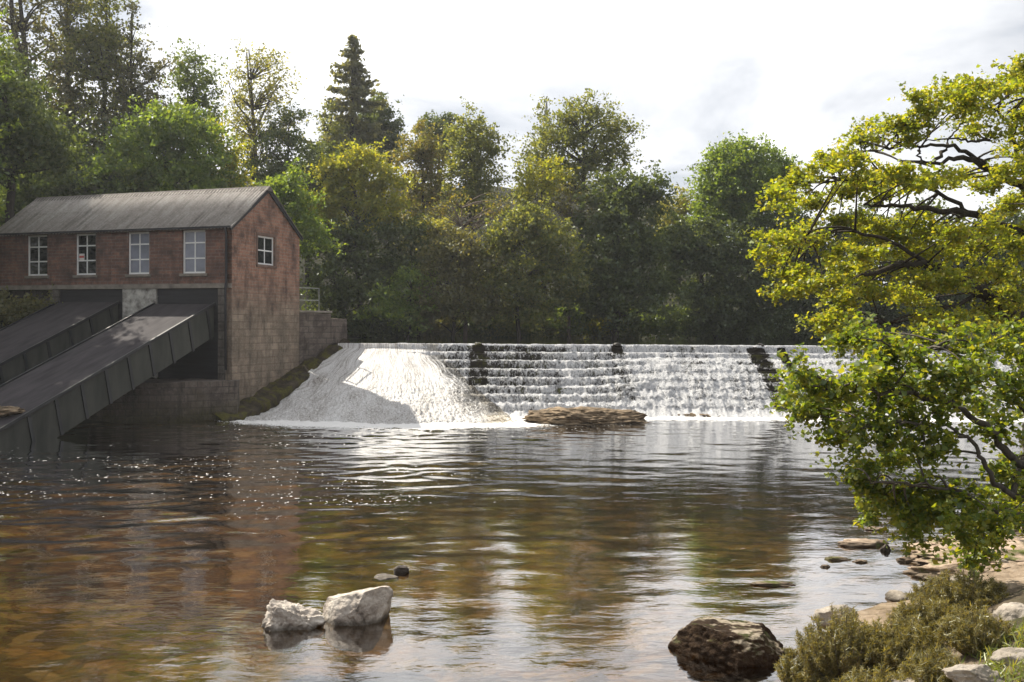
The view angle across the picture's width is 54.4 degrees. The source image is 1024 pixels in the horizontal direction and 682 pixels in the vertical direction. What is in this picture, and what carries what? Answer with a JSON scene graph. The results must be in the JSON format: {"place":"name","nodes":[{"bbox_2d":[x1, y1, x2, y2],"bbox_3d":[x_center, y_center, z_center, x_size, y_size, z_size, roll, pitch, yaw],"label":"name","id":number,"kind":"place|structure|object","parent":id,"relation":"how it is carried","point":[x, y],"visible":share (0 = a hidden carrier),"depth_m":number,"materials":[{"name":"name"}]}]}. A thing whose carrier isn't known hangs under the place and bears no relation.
{"place":"outdoors","nodes":[
{"label":"outdoors","id":0,"kind":"place"},
{"bbox_2d":[244,343,507,423],"bbox_3d":[-5.292,2.994,48.102,13.950,5.613,9.899,0,1,0],"label":"white water chute","id":1,"kind":"object","parent":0,"point":[378,383],"visible":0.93,"depth_m":47.93,"materials":[{"name":"liquid"}]},
{"bbox_2d":[0,415,1023,659],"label":"river","id":2,"kind":"structure","parent":0,"point":[740,497],"depth_m":23.00,"materials":[{"name":"brown"}]},
{"bbox_2d":[262,599,325,653],"bbox_3d":[-3.110,4.069,14.222,0.892,0.765,0.572,0,1,-20],"label":"boulder","id":3,"kind":"object","parent":2,"relation":"in","point":[288,627],"visible":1,"depth_m":14.04,"materials":[{"name":"stone"}]},
{"bbox_2d":[322,586,392,652],"bbox_3d":[-2.270,4.052,14.584,1.047,0.978,0.765,0,1,0],"label":"boulder","id":4,"kind":"object","parent":2,"relation":"in","point":[355,620],"visible":0.97,"depth_m":14.30,"materials":[{"name":"stone"}]},
{"bbox_2d":[374,573,398,581],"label":"stone","id":5,"kind":"object","parent":2,"relation":"in","point":[385,576],"visible":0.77,"depth_m":16.95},
{"bbox_2d":[394,565,408,573],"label":"stone","id":6,"kind":"object","parent":2,"relation":"in","point":[400,569],"visible":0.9,"depth_m":17.25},
{"bbox_2d":[671,413,718,416],"bbox_3d":[8.502,3.680,47.968,4.894,0.441,1.102,0,1,0],"label":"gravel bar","id":7,"kind":"object","parent":2,"relation":"in","point":[693,415],"visible":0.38,"depth_m":47.61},
{"bbox_2d":[749,581,794,586],"bbox_3d":[4.350,4.074,16.646,0.790,0.111,0.214,0,1,5],"label":"stone","id":8,"kind":"object","parent":2,"relation":"in","point":[771,583],"visible":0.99,"depth_m":16.58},
{"bbox_2d":[824,556,851,560],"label":"stone","id":9,"kind":"object","parent":2,"relation":"in","point":[836,558],"visible":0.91,"depth_m":18.41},
{"bbox_2d":[852,559,867,562],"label":"stone","id":10,"kind":"object","parent":2,"relation":"in","point":[860,561],"visible":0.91,"depth_m":18.25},
{"bbox_2d":[837,538,888,546],"bbox_3d":[6.970,4.054,19.731,1.027,0.261,0.473,0,1,0],"label":"stone","id":11,"kind":"object","parent":2,"relation":"in","point":[864,542],"visible":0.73,"depth_m":19.62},
{"bbox_2d":[864,527,888,530],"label":"stone","id":12,"kind":"object","parent":2,"relation":"in","point":[876,528],"visible":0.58,"depth_m":21.19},
{"bbox_2d":[880,544,890,550],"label":"stone","id":13,"kind":"object","parent":2,"relation":"in","point":[883,548],"visible":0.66,"depth_m":19.19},
{"bbox_2d":[0,172,1023,681],"bbox_3d":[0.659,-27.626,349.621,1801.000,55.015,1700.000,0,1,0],"label":"ground","id":14,"kind":"structure","parent":0,"point":[550,644],"depth_m":15.88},
{"bbox_2d":[0,216,4,224],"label":"hill bush","id":15,"kind":"object","parent":14,"relation":"on","point":[2,221],"visible":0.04,"depth_m":66.06,"materials":[{"name":"green plant"}]},
{"bbox_2d":[0,7,30,223],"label":"broadleaf tree","id":16,"kind":"object","parent":14,"relation":"on","point":[2,63],"visible":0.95,"depth_m":51.50,"materials":[{"name":"green plant"}]},
{"bbox_2d":[0,171,58,220],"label":"hill bush","id":17,"kind":"object","parent":14,"relation":"on","point":[25,199],"visible":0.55,"depth_m":63.29,"materials":[{"name":"green plant"}]},
{"bbox_2d":[1,35,59,179],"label":"broadleaf tree","id":18,"kind":"object","parent":14,"relation":"on","point":[22,67],"visible":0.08,"depth_m":69.87,"materials":[{"name":"green plant"}]},
{"bbox_2d":[0,281,62,325],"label":"hill bush","id":19,"kind":"object","parent":14,"relation":"on","point":[10,312],"visible":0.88,"depth_m":48.15,"materials":[{"name":"green plant"}]},
{"bbox_2d":[0,0,98,130],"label":"tall pine","id":20,"kind":"object","parent":14,"relation":"on","point":[22,25],"visible":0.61,"depth_m":73.46,"materials":[{"name":"green plant"}]},
{"bbox_2d":[0,14,101,222],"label":"broadleaf tree","id":21,"kind":"object","parent":14,"relation":"on","point":[36,140],"visible":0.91,"depth_m":55.34,"materials":[{"name":"green plant"}]},
{"bbox_2d":[15,165,92,199],"bbox_3d":[-29.907,-8.748,64.752,6.524,5.166,4.684,1,1,26],"label":"hill bush","id":22,"kind":"object","parent":14,"relation":"on","point":[67,187],"visible":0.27,"depth_m":64.08,"materials":[{"name":"green plant"}]},
{"bbox_2d":[0,301,119,384],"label":"screw chute","id":23,"kind":"object","parent":14,"relation":"on","point":[32,340],"visible":0.84,"depth_m":45.37,"materials":[{"name":"metal"}]},
{"bbox_2d":[31,0,114,186],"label":"tall pine","id":24,"kind":"object","parent":14,"relation":"on","point":[66,9],"visible":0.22,"depth_m":75.91,"materials":[{"name":"green plant"}]},
{"bbox_2d":[1,111,153,201],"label":"broadleaf tree","id":25,"kind":"object","parent":14,"relation":"on","point":[102,146],"visible":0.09,"depth_m":70.98,"materials":[{"name":"green plant"}]},
{"bbox_2d":[38,168,138,195],"bbox_3d":[-28.267,-8.428,66.130,6.924,6.033,5.511,0,1,0],"label":"hill bush","id":26,"kind":"object","parent":14,"relation":"on","point":[94,187],"visible":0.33,"depth_m":64.80,"materials":[{"name":"green plant"}]},
{"bbox_2d":[37,0,152,158],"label":"tall larch","id":27,"kind":"object","parent":14,"relation":"on","point":[96,50],"visible":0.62,"depth_m":74.69,"materials":[{"name":"green plant"}]},
{"bbox_2d":[0,302,215,445],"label":"screw chute","id":28,"kind":"object","parent":14,"relation":"on","point":[60,394],"visible":1,"depth_m":40.44,"materials":[{"name":"metal"}]},
{"bbox_2d":[0,406,24,416],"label":"rubble heap","id":29,"kind":"object","parent":28,"relation":"on","point":[7,410],"visible":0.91,"depth_m":35.87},
{"bbox_2d":[88,2,189,157],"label":"tall larch","id":30,"kind":"object","parent":14,"relation":"on","point":[151,74],"visible":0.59,"depth_m":74.22,"materials":[{"name":"green plant"}]},
{"bbox_2d":[0,186,303,400],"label":"brick turbine house","id":31,"kind":"structure","parent":14,"relation":"on","point":[232,254],"depth_m":48.12,"materials":[{"name":"brick"}]},
{"bbox_2d":[24,234,48,277],"bbox_3d":[-23.690,-4.282,49.731,1.546,2.302,0.230,1,1,20],"label":"window","id":32,"kind":"structure","parent":31,"relation":"in","point":[37,244],"depth_m":49.80,"materials":[{"name":"glass"}]},
{"bbox_2d":[73,232,97,277],"bbox_3d":[-20.825,-4.250,48.688,1.493,2.302,0.230,1,1,20],"label":"window","id":33,"kind":"structure","parent":31,"relation":"in","point":[86,243],"depth_m":48.75,"materials":[{"name":"glass"}]},
{"bbox_2d":[125,230,150,276],"bbox_3d":[-17.834,-4.216,47.599,1.505,2.302,0.230,1,1,20],"label":"window","id":34,"kind":"structure","parent":31,"relation":"in","point":[138,240],"depth_m":47.65,"materials":[{"name":"glass"}]},
{"bbox_2d":[179,229,207,275],"bbox_3d":[-14.843,-4.182,46.510,1.542,2.302,0.230,1,1,20],"label":"window","id":35,"kind":"structure","parent":31,"relation":"in","point":[193,239],"depth_m":46.58,"materials":[{"name":"glass"}]},
{"bbox_2d":[256,232,276,268],"bbox_3d":[-11.969,-4.396,48.337,0.230,1.669,1.688,1,1,20],"label":"window","id":36,"kind":"structure","parent":31,"relation":"in","point":[264,245],"depth_m":48.39,"materials":[{"name":"glass"}]},
{"bbox_2d":[70,94,249,193],"bbox_3d":[-23.203,-9.607,65.890,11.409,13.656,8.149,0,1,0],"label":"round tree","id":37,"kind":"object","parent":14,"relation":"on","point":[144,167],"visible":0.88,"depth_m":64.69,"materials":[{"name":"green plant"}]},
{"bbox_2d":[89,378,239,424],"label":"river wall","id":38,"kind":"structure","parent":14,"relation":"on","point":[172,400],"depth_m":43.52,"materials":[{"name":"concrete"}]},
{"bbox_2d":[145,37,238,145],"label":"slim tree","id":39,"kind":"object","parent":14,"relation":"on","point":[187,80],"visible":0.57,"depth_m":79.19,"materials":[{"name":"green plant"}]},
{"bbox_2d":[186,118,258,189],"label":"yellow tree","id":40,"kind":"object","parent":14,"relation":"on","point":[236,161],"visible":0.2,"depth_m":67.70,"materials":[{"name":"green plant"}]},
{"bbox_2d":[206,37,311,186],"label":"pale birch","id":41,"kind":"object","parent":14,"relation":"on","point":[258,102],"visible":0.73,"depth_m":81.30,"materials":[{"name":"green plant"}]},
{"bbox_2d":[239,100,318,204],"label":"broadleaf tree","id":42,"kind":"object","parent":14,"relation":"on","point":[275,168],"visible":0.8,"depth_m":79.33,"materials":[{"name":"green plant"}]},
{"bbox_2d":[213,338,349,420],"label":"mossy kerb","id":43,"kind":"structure","parent":14,"relation":"on","point":[269,396],"depth_m":48.25,"materials":[{"name":"plant"}]},
{"bbox_2d":[252,157,347,260],"bbox_3d":[-13.490,-5.847,61.745,6.491,10.882,4.390,0,1,0],"label":"yellow tree","id":44,"kind":"object","parent":14,"relation":"on","point":[287,192],"visible":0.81,"depth_m":61.41,"materials":[{"name":"green plant"}]},
{"bbox_2d":[261,138,351,285],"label":"broadleaf tree","id":45,"kind":"object","parent":14,"relation":"on","point":[317,155],"visible":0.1,"depth_m":85.58,"materials":[{"name":"green plant"}]},
{"bbox_2d":[299,310,346,364],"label":"wing wall","id":46,"kind":"structure","parent":14,"relation":"on","point":[320,331],"depth_m":51.84,"materials":[{"name":"concrete"}]},
{"bbox_2d":[299,287,319,310],"bbox_3d":[-10.616,-2.182,51.869,1.317,1.198,0.070,0,1,-41],"label":"railing","id":47,"kind":"object","parent":46,"relation":"on","point":[318,300],"visible":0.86,"depth_m":52.23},
{"bbox_2d":[306,99,369,243],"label":"airy tree","id":48,"kind":"object","parent":14,"relation":"on","point":[336,129],"visible":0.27,"depth_m":95.06,"materials":[{"name":"green plant"}]},
{"bbox_2d":[290,209,413,337],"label":"shaded tree","id":49,"kind":"object","parent":14,"relation":"on","point":[339,295],"visible":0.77,"depth_m":74.08,"materials":[{"name":"green plant"}]},
{"bbox_2d":[306,34,399,251],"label":"spruce tree","id":50,"kind":"object","parent":14,"relation":"on","point":[357,88],"visible":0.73,"depth_m":97.16,"materials":[{"name":"green plant"}]},
{"bbox_2d":[300,137,422,324],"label":"yellow maple","id":51,"kind":"object","parent":14,"relation":"on","point":[359,172],"visible":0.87,"depth_m":75.09,"materials":[{"name":"green plant"}]},
{"bbox_2d":[341,91,414,239],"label":"round tree","id":52,"kind":"object","parent":14,"relation":"on","point":[385,116],"visible":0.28,"depth_m":102.62,"materials":[{"name":"green plant"}]},
{"bbox_2d":[353,264,446,338],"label":"light bush","id":53,"kind":"object","parent":14,"relation":"on","point":[399,303],"visible":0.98,"depth_m":70.59,"materials":[{"name":"green plant"}]},
{"bbox_2d":[359,201,451,337],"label":"tree","id":54,"kind":"object","parent":14,"relation":"on","point":[404,230],"visible":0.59,"depth_m":75.03,"materials":[{"name":"green plant"}]},
{"bbox_2d":[386,117,455,312],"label":"tree","id":55,"kind":"object","parent":14,"relation":"on","point":[422,152],"visible":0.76,"depth_m":83.13,"materials":[{"name":"green plant"}]},
{"bbox_2d":[396,214,470,322],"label":"tree","id":56,"kind":"object","parent":14,"relation":"on","point":[436,225],"visible":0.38,"depth_m":76.37,"materials":[{"name":"green plant"}]},
{"bbox_2d":[406,109,466,223],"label":"round tree","id":57,"kind":"object","parent":14,"relation":"on","point":[437,120],"visible":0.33,"depth_m":110.81,"materials":[{"name":"green plant"}]},
{"bbox_2d":[415,309,469,337],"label":"bush","id":58,"kind":"object","parent":14,"relation":"on","point":[440,331],"visible":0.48,"depth_m":75.96,"materials":[{"name":"green plant"}]},
{"bbox_2d":[401,225,514,338],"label":"brown bush","id":59,"kind":"object","parent":14,"relation":"on","point":[454,268],"visible":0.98,"depth_m":71.28,"materials":[{"name":"green plant"}]},
{"bbox_2d":[413,184,524,338],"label":"bare tree","id":60,"kind":"object","parent":14,"relation":"on","point":[458,221],"visible":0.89,"depth_m":73.85,"materials":[{"name":"green plant"}]},
{"bbox_2d":[433,96,522,311],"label":"olive poplar","id":61,"kind":"object","parent":14,"relation":"on","point":[475,183],"visible":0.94,"depth_m":79.22,"materials":[{"name":"green plant"}]},
{"bbox_2d":[460,192,612,338],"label":"shaded tree","id":62,"kind":"object","parent":14,"relation":"on","point":[546,263],"visible":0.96,"depth_m":72.10,"materials":[{"name":"green plant"}]},
{"bbox_2d":[522,94,562,303],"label":"slim tree","id":63,"kind":"object","parent":14,"relation":"on","point":[546,113],"visible":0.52,"depth_m":83.52,"materials":[{"name":"green plant"}]},
{"bbox_2d":[505,152,584,335],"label":"yellow tree","id":64,"kind":"object","parent":14,"relation":"on","point":[553,178],"visible":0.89,"depth_m":77.68,"materials":[{"name":"green plant"}]},
{"bbox_2d":[523,313,585,338],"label":"bush","id":65,"kind":"object","parent":14,"relation":"on","point":[555,334],"visible":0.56,"depth_m":77.73,"materials":[{"name":"green plant"}]},
{"bbox_2d":[532,178,599,338],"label":"bare tree","id":66,"kind":"object","parent":14,"relation":"on","point":[563,206],"visible":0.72,"depth_m":76.51,"materials":[{"name":"green plant"}]},
{"bbox_2d":[540,303,598,336],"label":"bush","id":67,"kind":"object","parent":14,"relation":"on","point":[564,329],"visible":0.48,"depth_m":77.78,"materials":[{"name":"green plant"}]},
{"bbox_2d":[495,88,649,334],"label":"round tree","id":68,"kind":"object","parent":14,"relation":"on","point":[568,135],"visible":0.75,"depth_m":81.17,"materials":[{"name":"green plant"}]},
{"bbox_2d":[522,406,650,425],"bbox_3d":[3.443,3.781,44.870,6.152,1.632,3.884,0,1,0],"label":"rock outcrop","id":69,"kind":"object","parent":14,"relation":"on","point":[575,416],"visible":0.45,"depth_m":43.87,"materials":[{"name":"stone"}]},
{"bbox_2d":[571,309,630,338],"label":"bush","id":70,"kind":"object","parent":14,"relation":"on","point":[596,323],"visible":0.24,"depth_m":78.31,"materials":[{"name":"green plant"}]},
{"bbox_2d":[544,156,699,339],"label":"shaded tree","id":71,"kind":"object","parent":14,"relation":"on","point":[631,251],"visible":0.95,"depth_m":74.87,"materials":[{"name":"green plant"}]},
{"bbox_2d":[621,306,659,338],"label":"bush","id":72,"kind":"object","parent":14,"relation":"on","point":[647,336],"visible":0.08,"depth_m":79.60,"materials":[{"name":"green plant"}]},
{"bbox_2d":[627,303,696,338],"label":"bush","id":73,"kind":"object","parent":14,"relation":"on","point":[682,315],"visible":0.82,"depth_m":78.09,"materials":[{"name":"green plant"}]},
{"bbox_2d":[644,182,701,295],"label":"slim tree","id":74,"kind":"object","parent":14,"relation":"on","point":[682,207],"visible":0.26,"depth_m":91.19,"materials":[{"name":"green plant"}]},
{"bbox_2d":[412,345,1017,430],"bbox_3d":[13.436,2.474,50.642,39.100,4.270,5.800,0,1,0],"label":"weir","id":75,"kind":"object","parent":14,"relation":"on","point":[758,357],"visible":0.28,"depth_m":51.23,"materials":[{"name":"liquid"}]},
{"bbox_2d":[475,342,483,345],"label":"crest stone","id":76,"kind":"object","parent":75,"relation":"on","point":[478,344],"visible":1,"depth_m":52.28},
{"bbox_2d":[613,342,622,346],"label":"crest stone","id":77,"kind":"object","parent":75,"relation":"on","point":[616,344],"visible":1,"depth_m":52.24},
{"bbox_2d":[397,343,1023,418],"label":"falling water","id":78,"kind":"structure","parent":75,"relation":"on","point":[652,399],"depth_m":50.04,"materials":[{"name":"liquid"}]},
{"bbox_2d":[651,204,784,338],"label":"shaded tree","id":79,"kind":"object","parent":14,"relation":"on","point":[717,265],"visible":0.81,"depth_m":78.47,"materials":[{"name":"green plant"}]},
{"bbox_2d":[668,616,784,681],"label":"boulder","id":80,"kind":"object","parent":14,"relation":"on","point":[708,648],"visible":0.91,"depth_m":12.90,"materials":[{"name":"stone"}]},
{"bbox_2d":[681,128,810,302],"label":"round tree","id":81,"kind":"object","parent":14,"relation":"on","point":[735,175],"visible":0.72,"depth_m":82.39,"materials":[{"name":"green plant"}]},
{"bbox_2d":[735,305,805,339],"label":"bush","id":82,"kind":"object","parent":14,"relation":"on","point":[771,332],"visible":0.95,"depth_m":77.85,"materials":[{"name":"green plant"}]},
{"bbox_2d":[782,646,797,662],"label":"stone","id":83,"kind":"object","parent":14,"relation":"on","point":[791,654],"visible":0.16,"depth_m":13.06,"materials":[{"name":"grey stone"}]},
{"bbox_2d":[737,208,858,338],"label":"shaded tree","id":84,"kind":"object","parent":14,"relation":"on","point":[800,305],"visible":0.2,"depth_m":79.51,"materials":[{"name":"green plant"}]},
{"bbox_2d":[773,651,842,681],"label":"gorse bush","id":85,"kind":"object","parent":14,"relation":"on","point":[798,671],"visible":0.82,"depth_m":11.31,"materials":[{"name":"green plant"}]},
{"bbox_2d":[779,307,837,339],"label":"bush","id":86,"kind":"object","parent":14,"relation":"on","point":[807,334],"visible":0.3,"depth_m":78.52,"materials":[{"name":"green plant"}]},
{"bbox_2d":[814,604,858,628],"bbox_3d":[4.561,3.904,14.037,0.624,0.384,0.432,0,1,0],"label":"rock","id":87,"kind":"object","parent":14,"relation":"on","point":[825,613],"visible":0.35,"depth_m":13.93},
{"bbox_2d":[790,602,895,679],"bbox_3d":[3.799,3.427,11.395,1.240,0.918,1.054,0,1,0],"label":"gorse bush","id":88,"kind":"object","parent":14,"relation":"on","point":[833,646],"visible":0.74,"depth_m":11.19,"materials":[{"name":"green plant"}]},
{"bbox_2d":[832,660,909,681],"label":"gorse bush","id":89,"kind":"object","parent":14,"relation":"on","point":[878,675],"visible":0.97,"depth_m":10.03,"materials":[{"name":"green plant"}]},
{"bbox_2d":[806,197,946,338],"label":"shaded tree","id":90,"kind":"object","parent":14,"relation":"on","point":[891,315],"visible":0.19,"depth_m":78.77,"materials":[{"name":"green plant"}]},
{"bbox_2d":[742,50,1023,358],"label":"oak tree","id":91,"kind":"object","parent":14,"relation":"on","point":[960,96],"visible":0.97,"depth_m":23.37,"materials":[{"name":"green plant"}]},
{"bbox_2d":[762,310,1023,580],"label":"maple sapling","id":92,"kind":"object","parent":14,"relation":"on","point":[916,507],"visible":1,"depth_m":14.57,"materials":[{"name":"green plant"}]},
{"bbox_2d":[885,590,907,601],"bbox_3d":[6.129,4.072,15.832,0.338,0.194,0.401,0,1,-3],"label":"pebble","id":93,"kind":"object","parent":14,"relation":"on","point":[895,595],"visible":0.77,"depth_m":15.77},
{"bbox_2d":[851,610,951,670],"bbox_3d":[4.385,3.347,11.166,1.187,0.703,0.924,0,1,0],"label":"gorse bush","id":94,"kind":"object","parent":14,"relation":"on","point":[912,637],"visible":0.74,"depth_m":11.02,"materials":[{"name":"green plant"}]},
{"bbox_2d":[891,677,921,681],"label":"rock","id":95,"kind":"object","parent":14,"relation":"on","point":[908,679],"visible":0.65,"depth_m":9.97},
{"bbox_2d":[896,555,919,561],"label":"stone","id":96,"kind":"object","parent":14,"relation":"on","point":[911,558],"visible":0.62,"depth_m":18.34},
{"bbox_2d":[885,594,968,633],"bbox_3d":[4.897,3.241,11.672,1.052,0.540,0.891,0,1,0],"label":"gorse bush","id":97,"kind":"object","parent":14,"relation":"on","point":[932,611],"visible":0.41,"depth_m":11.64,"materials":[{"name":"green plant"}]},
{"bbox_2d":[897,643,965,681],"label":"gorse bush","id":98,"kind":"object","parent":14,"relation":"on","point":[928,667],"visible":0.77,"depth_m":10.00,"materials":[{"name":"green plant"}]},
{"bbox_2d":[876,193,1004,339],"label":"shaded tree","id":99,"kind":"object","parent":14,"relation":"on","point":[955,299],"visible":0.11,"depth_m":78.76,"materials":[{"name":"green plant"}]},
{"bbox_2d":[903,562,1002,578],"bbox_3d":[8.040,4.096,17.435,2.377,0.486,1.218,0,1,0],"label":"rock","id":100,"kind":"object","parent":14,"relation":"on","point":[928,569],"visible":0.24,"depth_m":17.29,"materials":[{"name":"stone"}]},
{"bbox_2d":[904,566,1010,610],"bbox_3d":[5.667,3.165,12.591,1.373,0.590,0.977,0,1,0],"label":"gorse bush","id":101,"kind":"object","parent":14,"relation":"on","point":[975,592],"visible":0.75,"depth_m":12.46,"materials":[{"name":"green plant"}]},
{"bbox_2d":[902,534,1023,568],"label":"rock shelf","id":102,"kind":"object","parent":14,"relation":"on","point":[928,558],"visible":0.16,"depth_m":18.19,"materials":[{"name":"stone"}]},
{"bbox_2d":[941,664,1003,681],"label":"rock","id":103,"kind":"object","parent":14,"relation":"on","point":[969,673],"visible":0.99,"depth_m":9.57,"materials":[{"name":"stone"}]},
{"bbox_2d":[934,601,1018,655],"bbox_3d":[4.989,3.099,10.700,0.861,0.571,0.785,0,1,0],"label":"gorse bush","id":104,"kind":"object","parent":14,"relation":"on","point":[961,633],"visible":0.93,"depth_m":10.55,"materials":[{"name":"green plant"}]},
{"bbox_2d":[949,201,1023,338],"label":"shaded tree","id":105,"kind":"object","parent":14,"relation":"on","point":[1009,219],"visible":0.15,"depth_m":78.95,"materials":[{"name":"green plant"}]},
{"bbox_2d":[990,647,1023,665],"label":"rock","id":106,"kind":"object","parent":14,"relation":"on","point":[1003,653],"visible":0.65,"depth_m":9.95,"materials":[{"name":"stone"}]},
{"bbox_2d":[992,602,1023,620],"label":"rock","id":107,"kind":"object","parent":14,"relation":"on","point":[1011,610],"visible":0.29,"depth_m":11.29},
{"bbox_2d":[0,0,1023,286],"label":"sky","id":108,"kind":"structure","parent":0,"point":[797,73],"materials":[{"name":"white"}]},
{"bbox_2d":[347,338,1023,345],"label":"pool","id":109,"kind":"structure","parent":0,"point":[643,341],"depth_m":63.88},
{"bbox_2d":[961,619,1023,681],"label":"bank grass","id":110,"kind":"structure","parent":0,"point":[989,663],"depth_m":10.15,"materials":[{"name":"green plant"}]}
]}

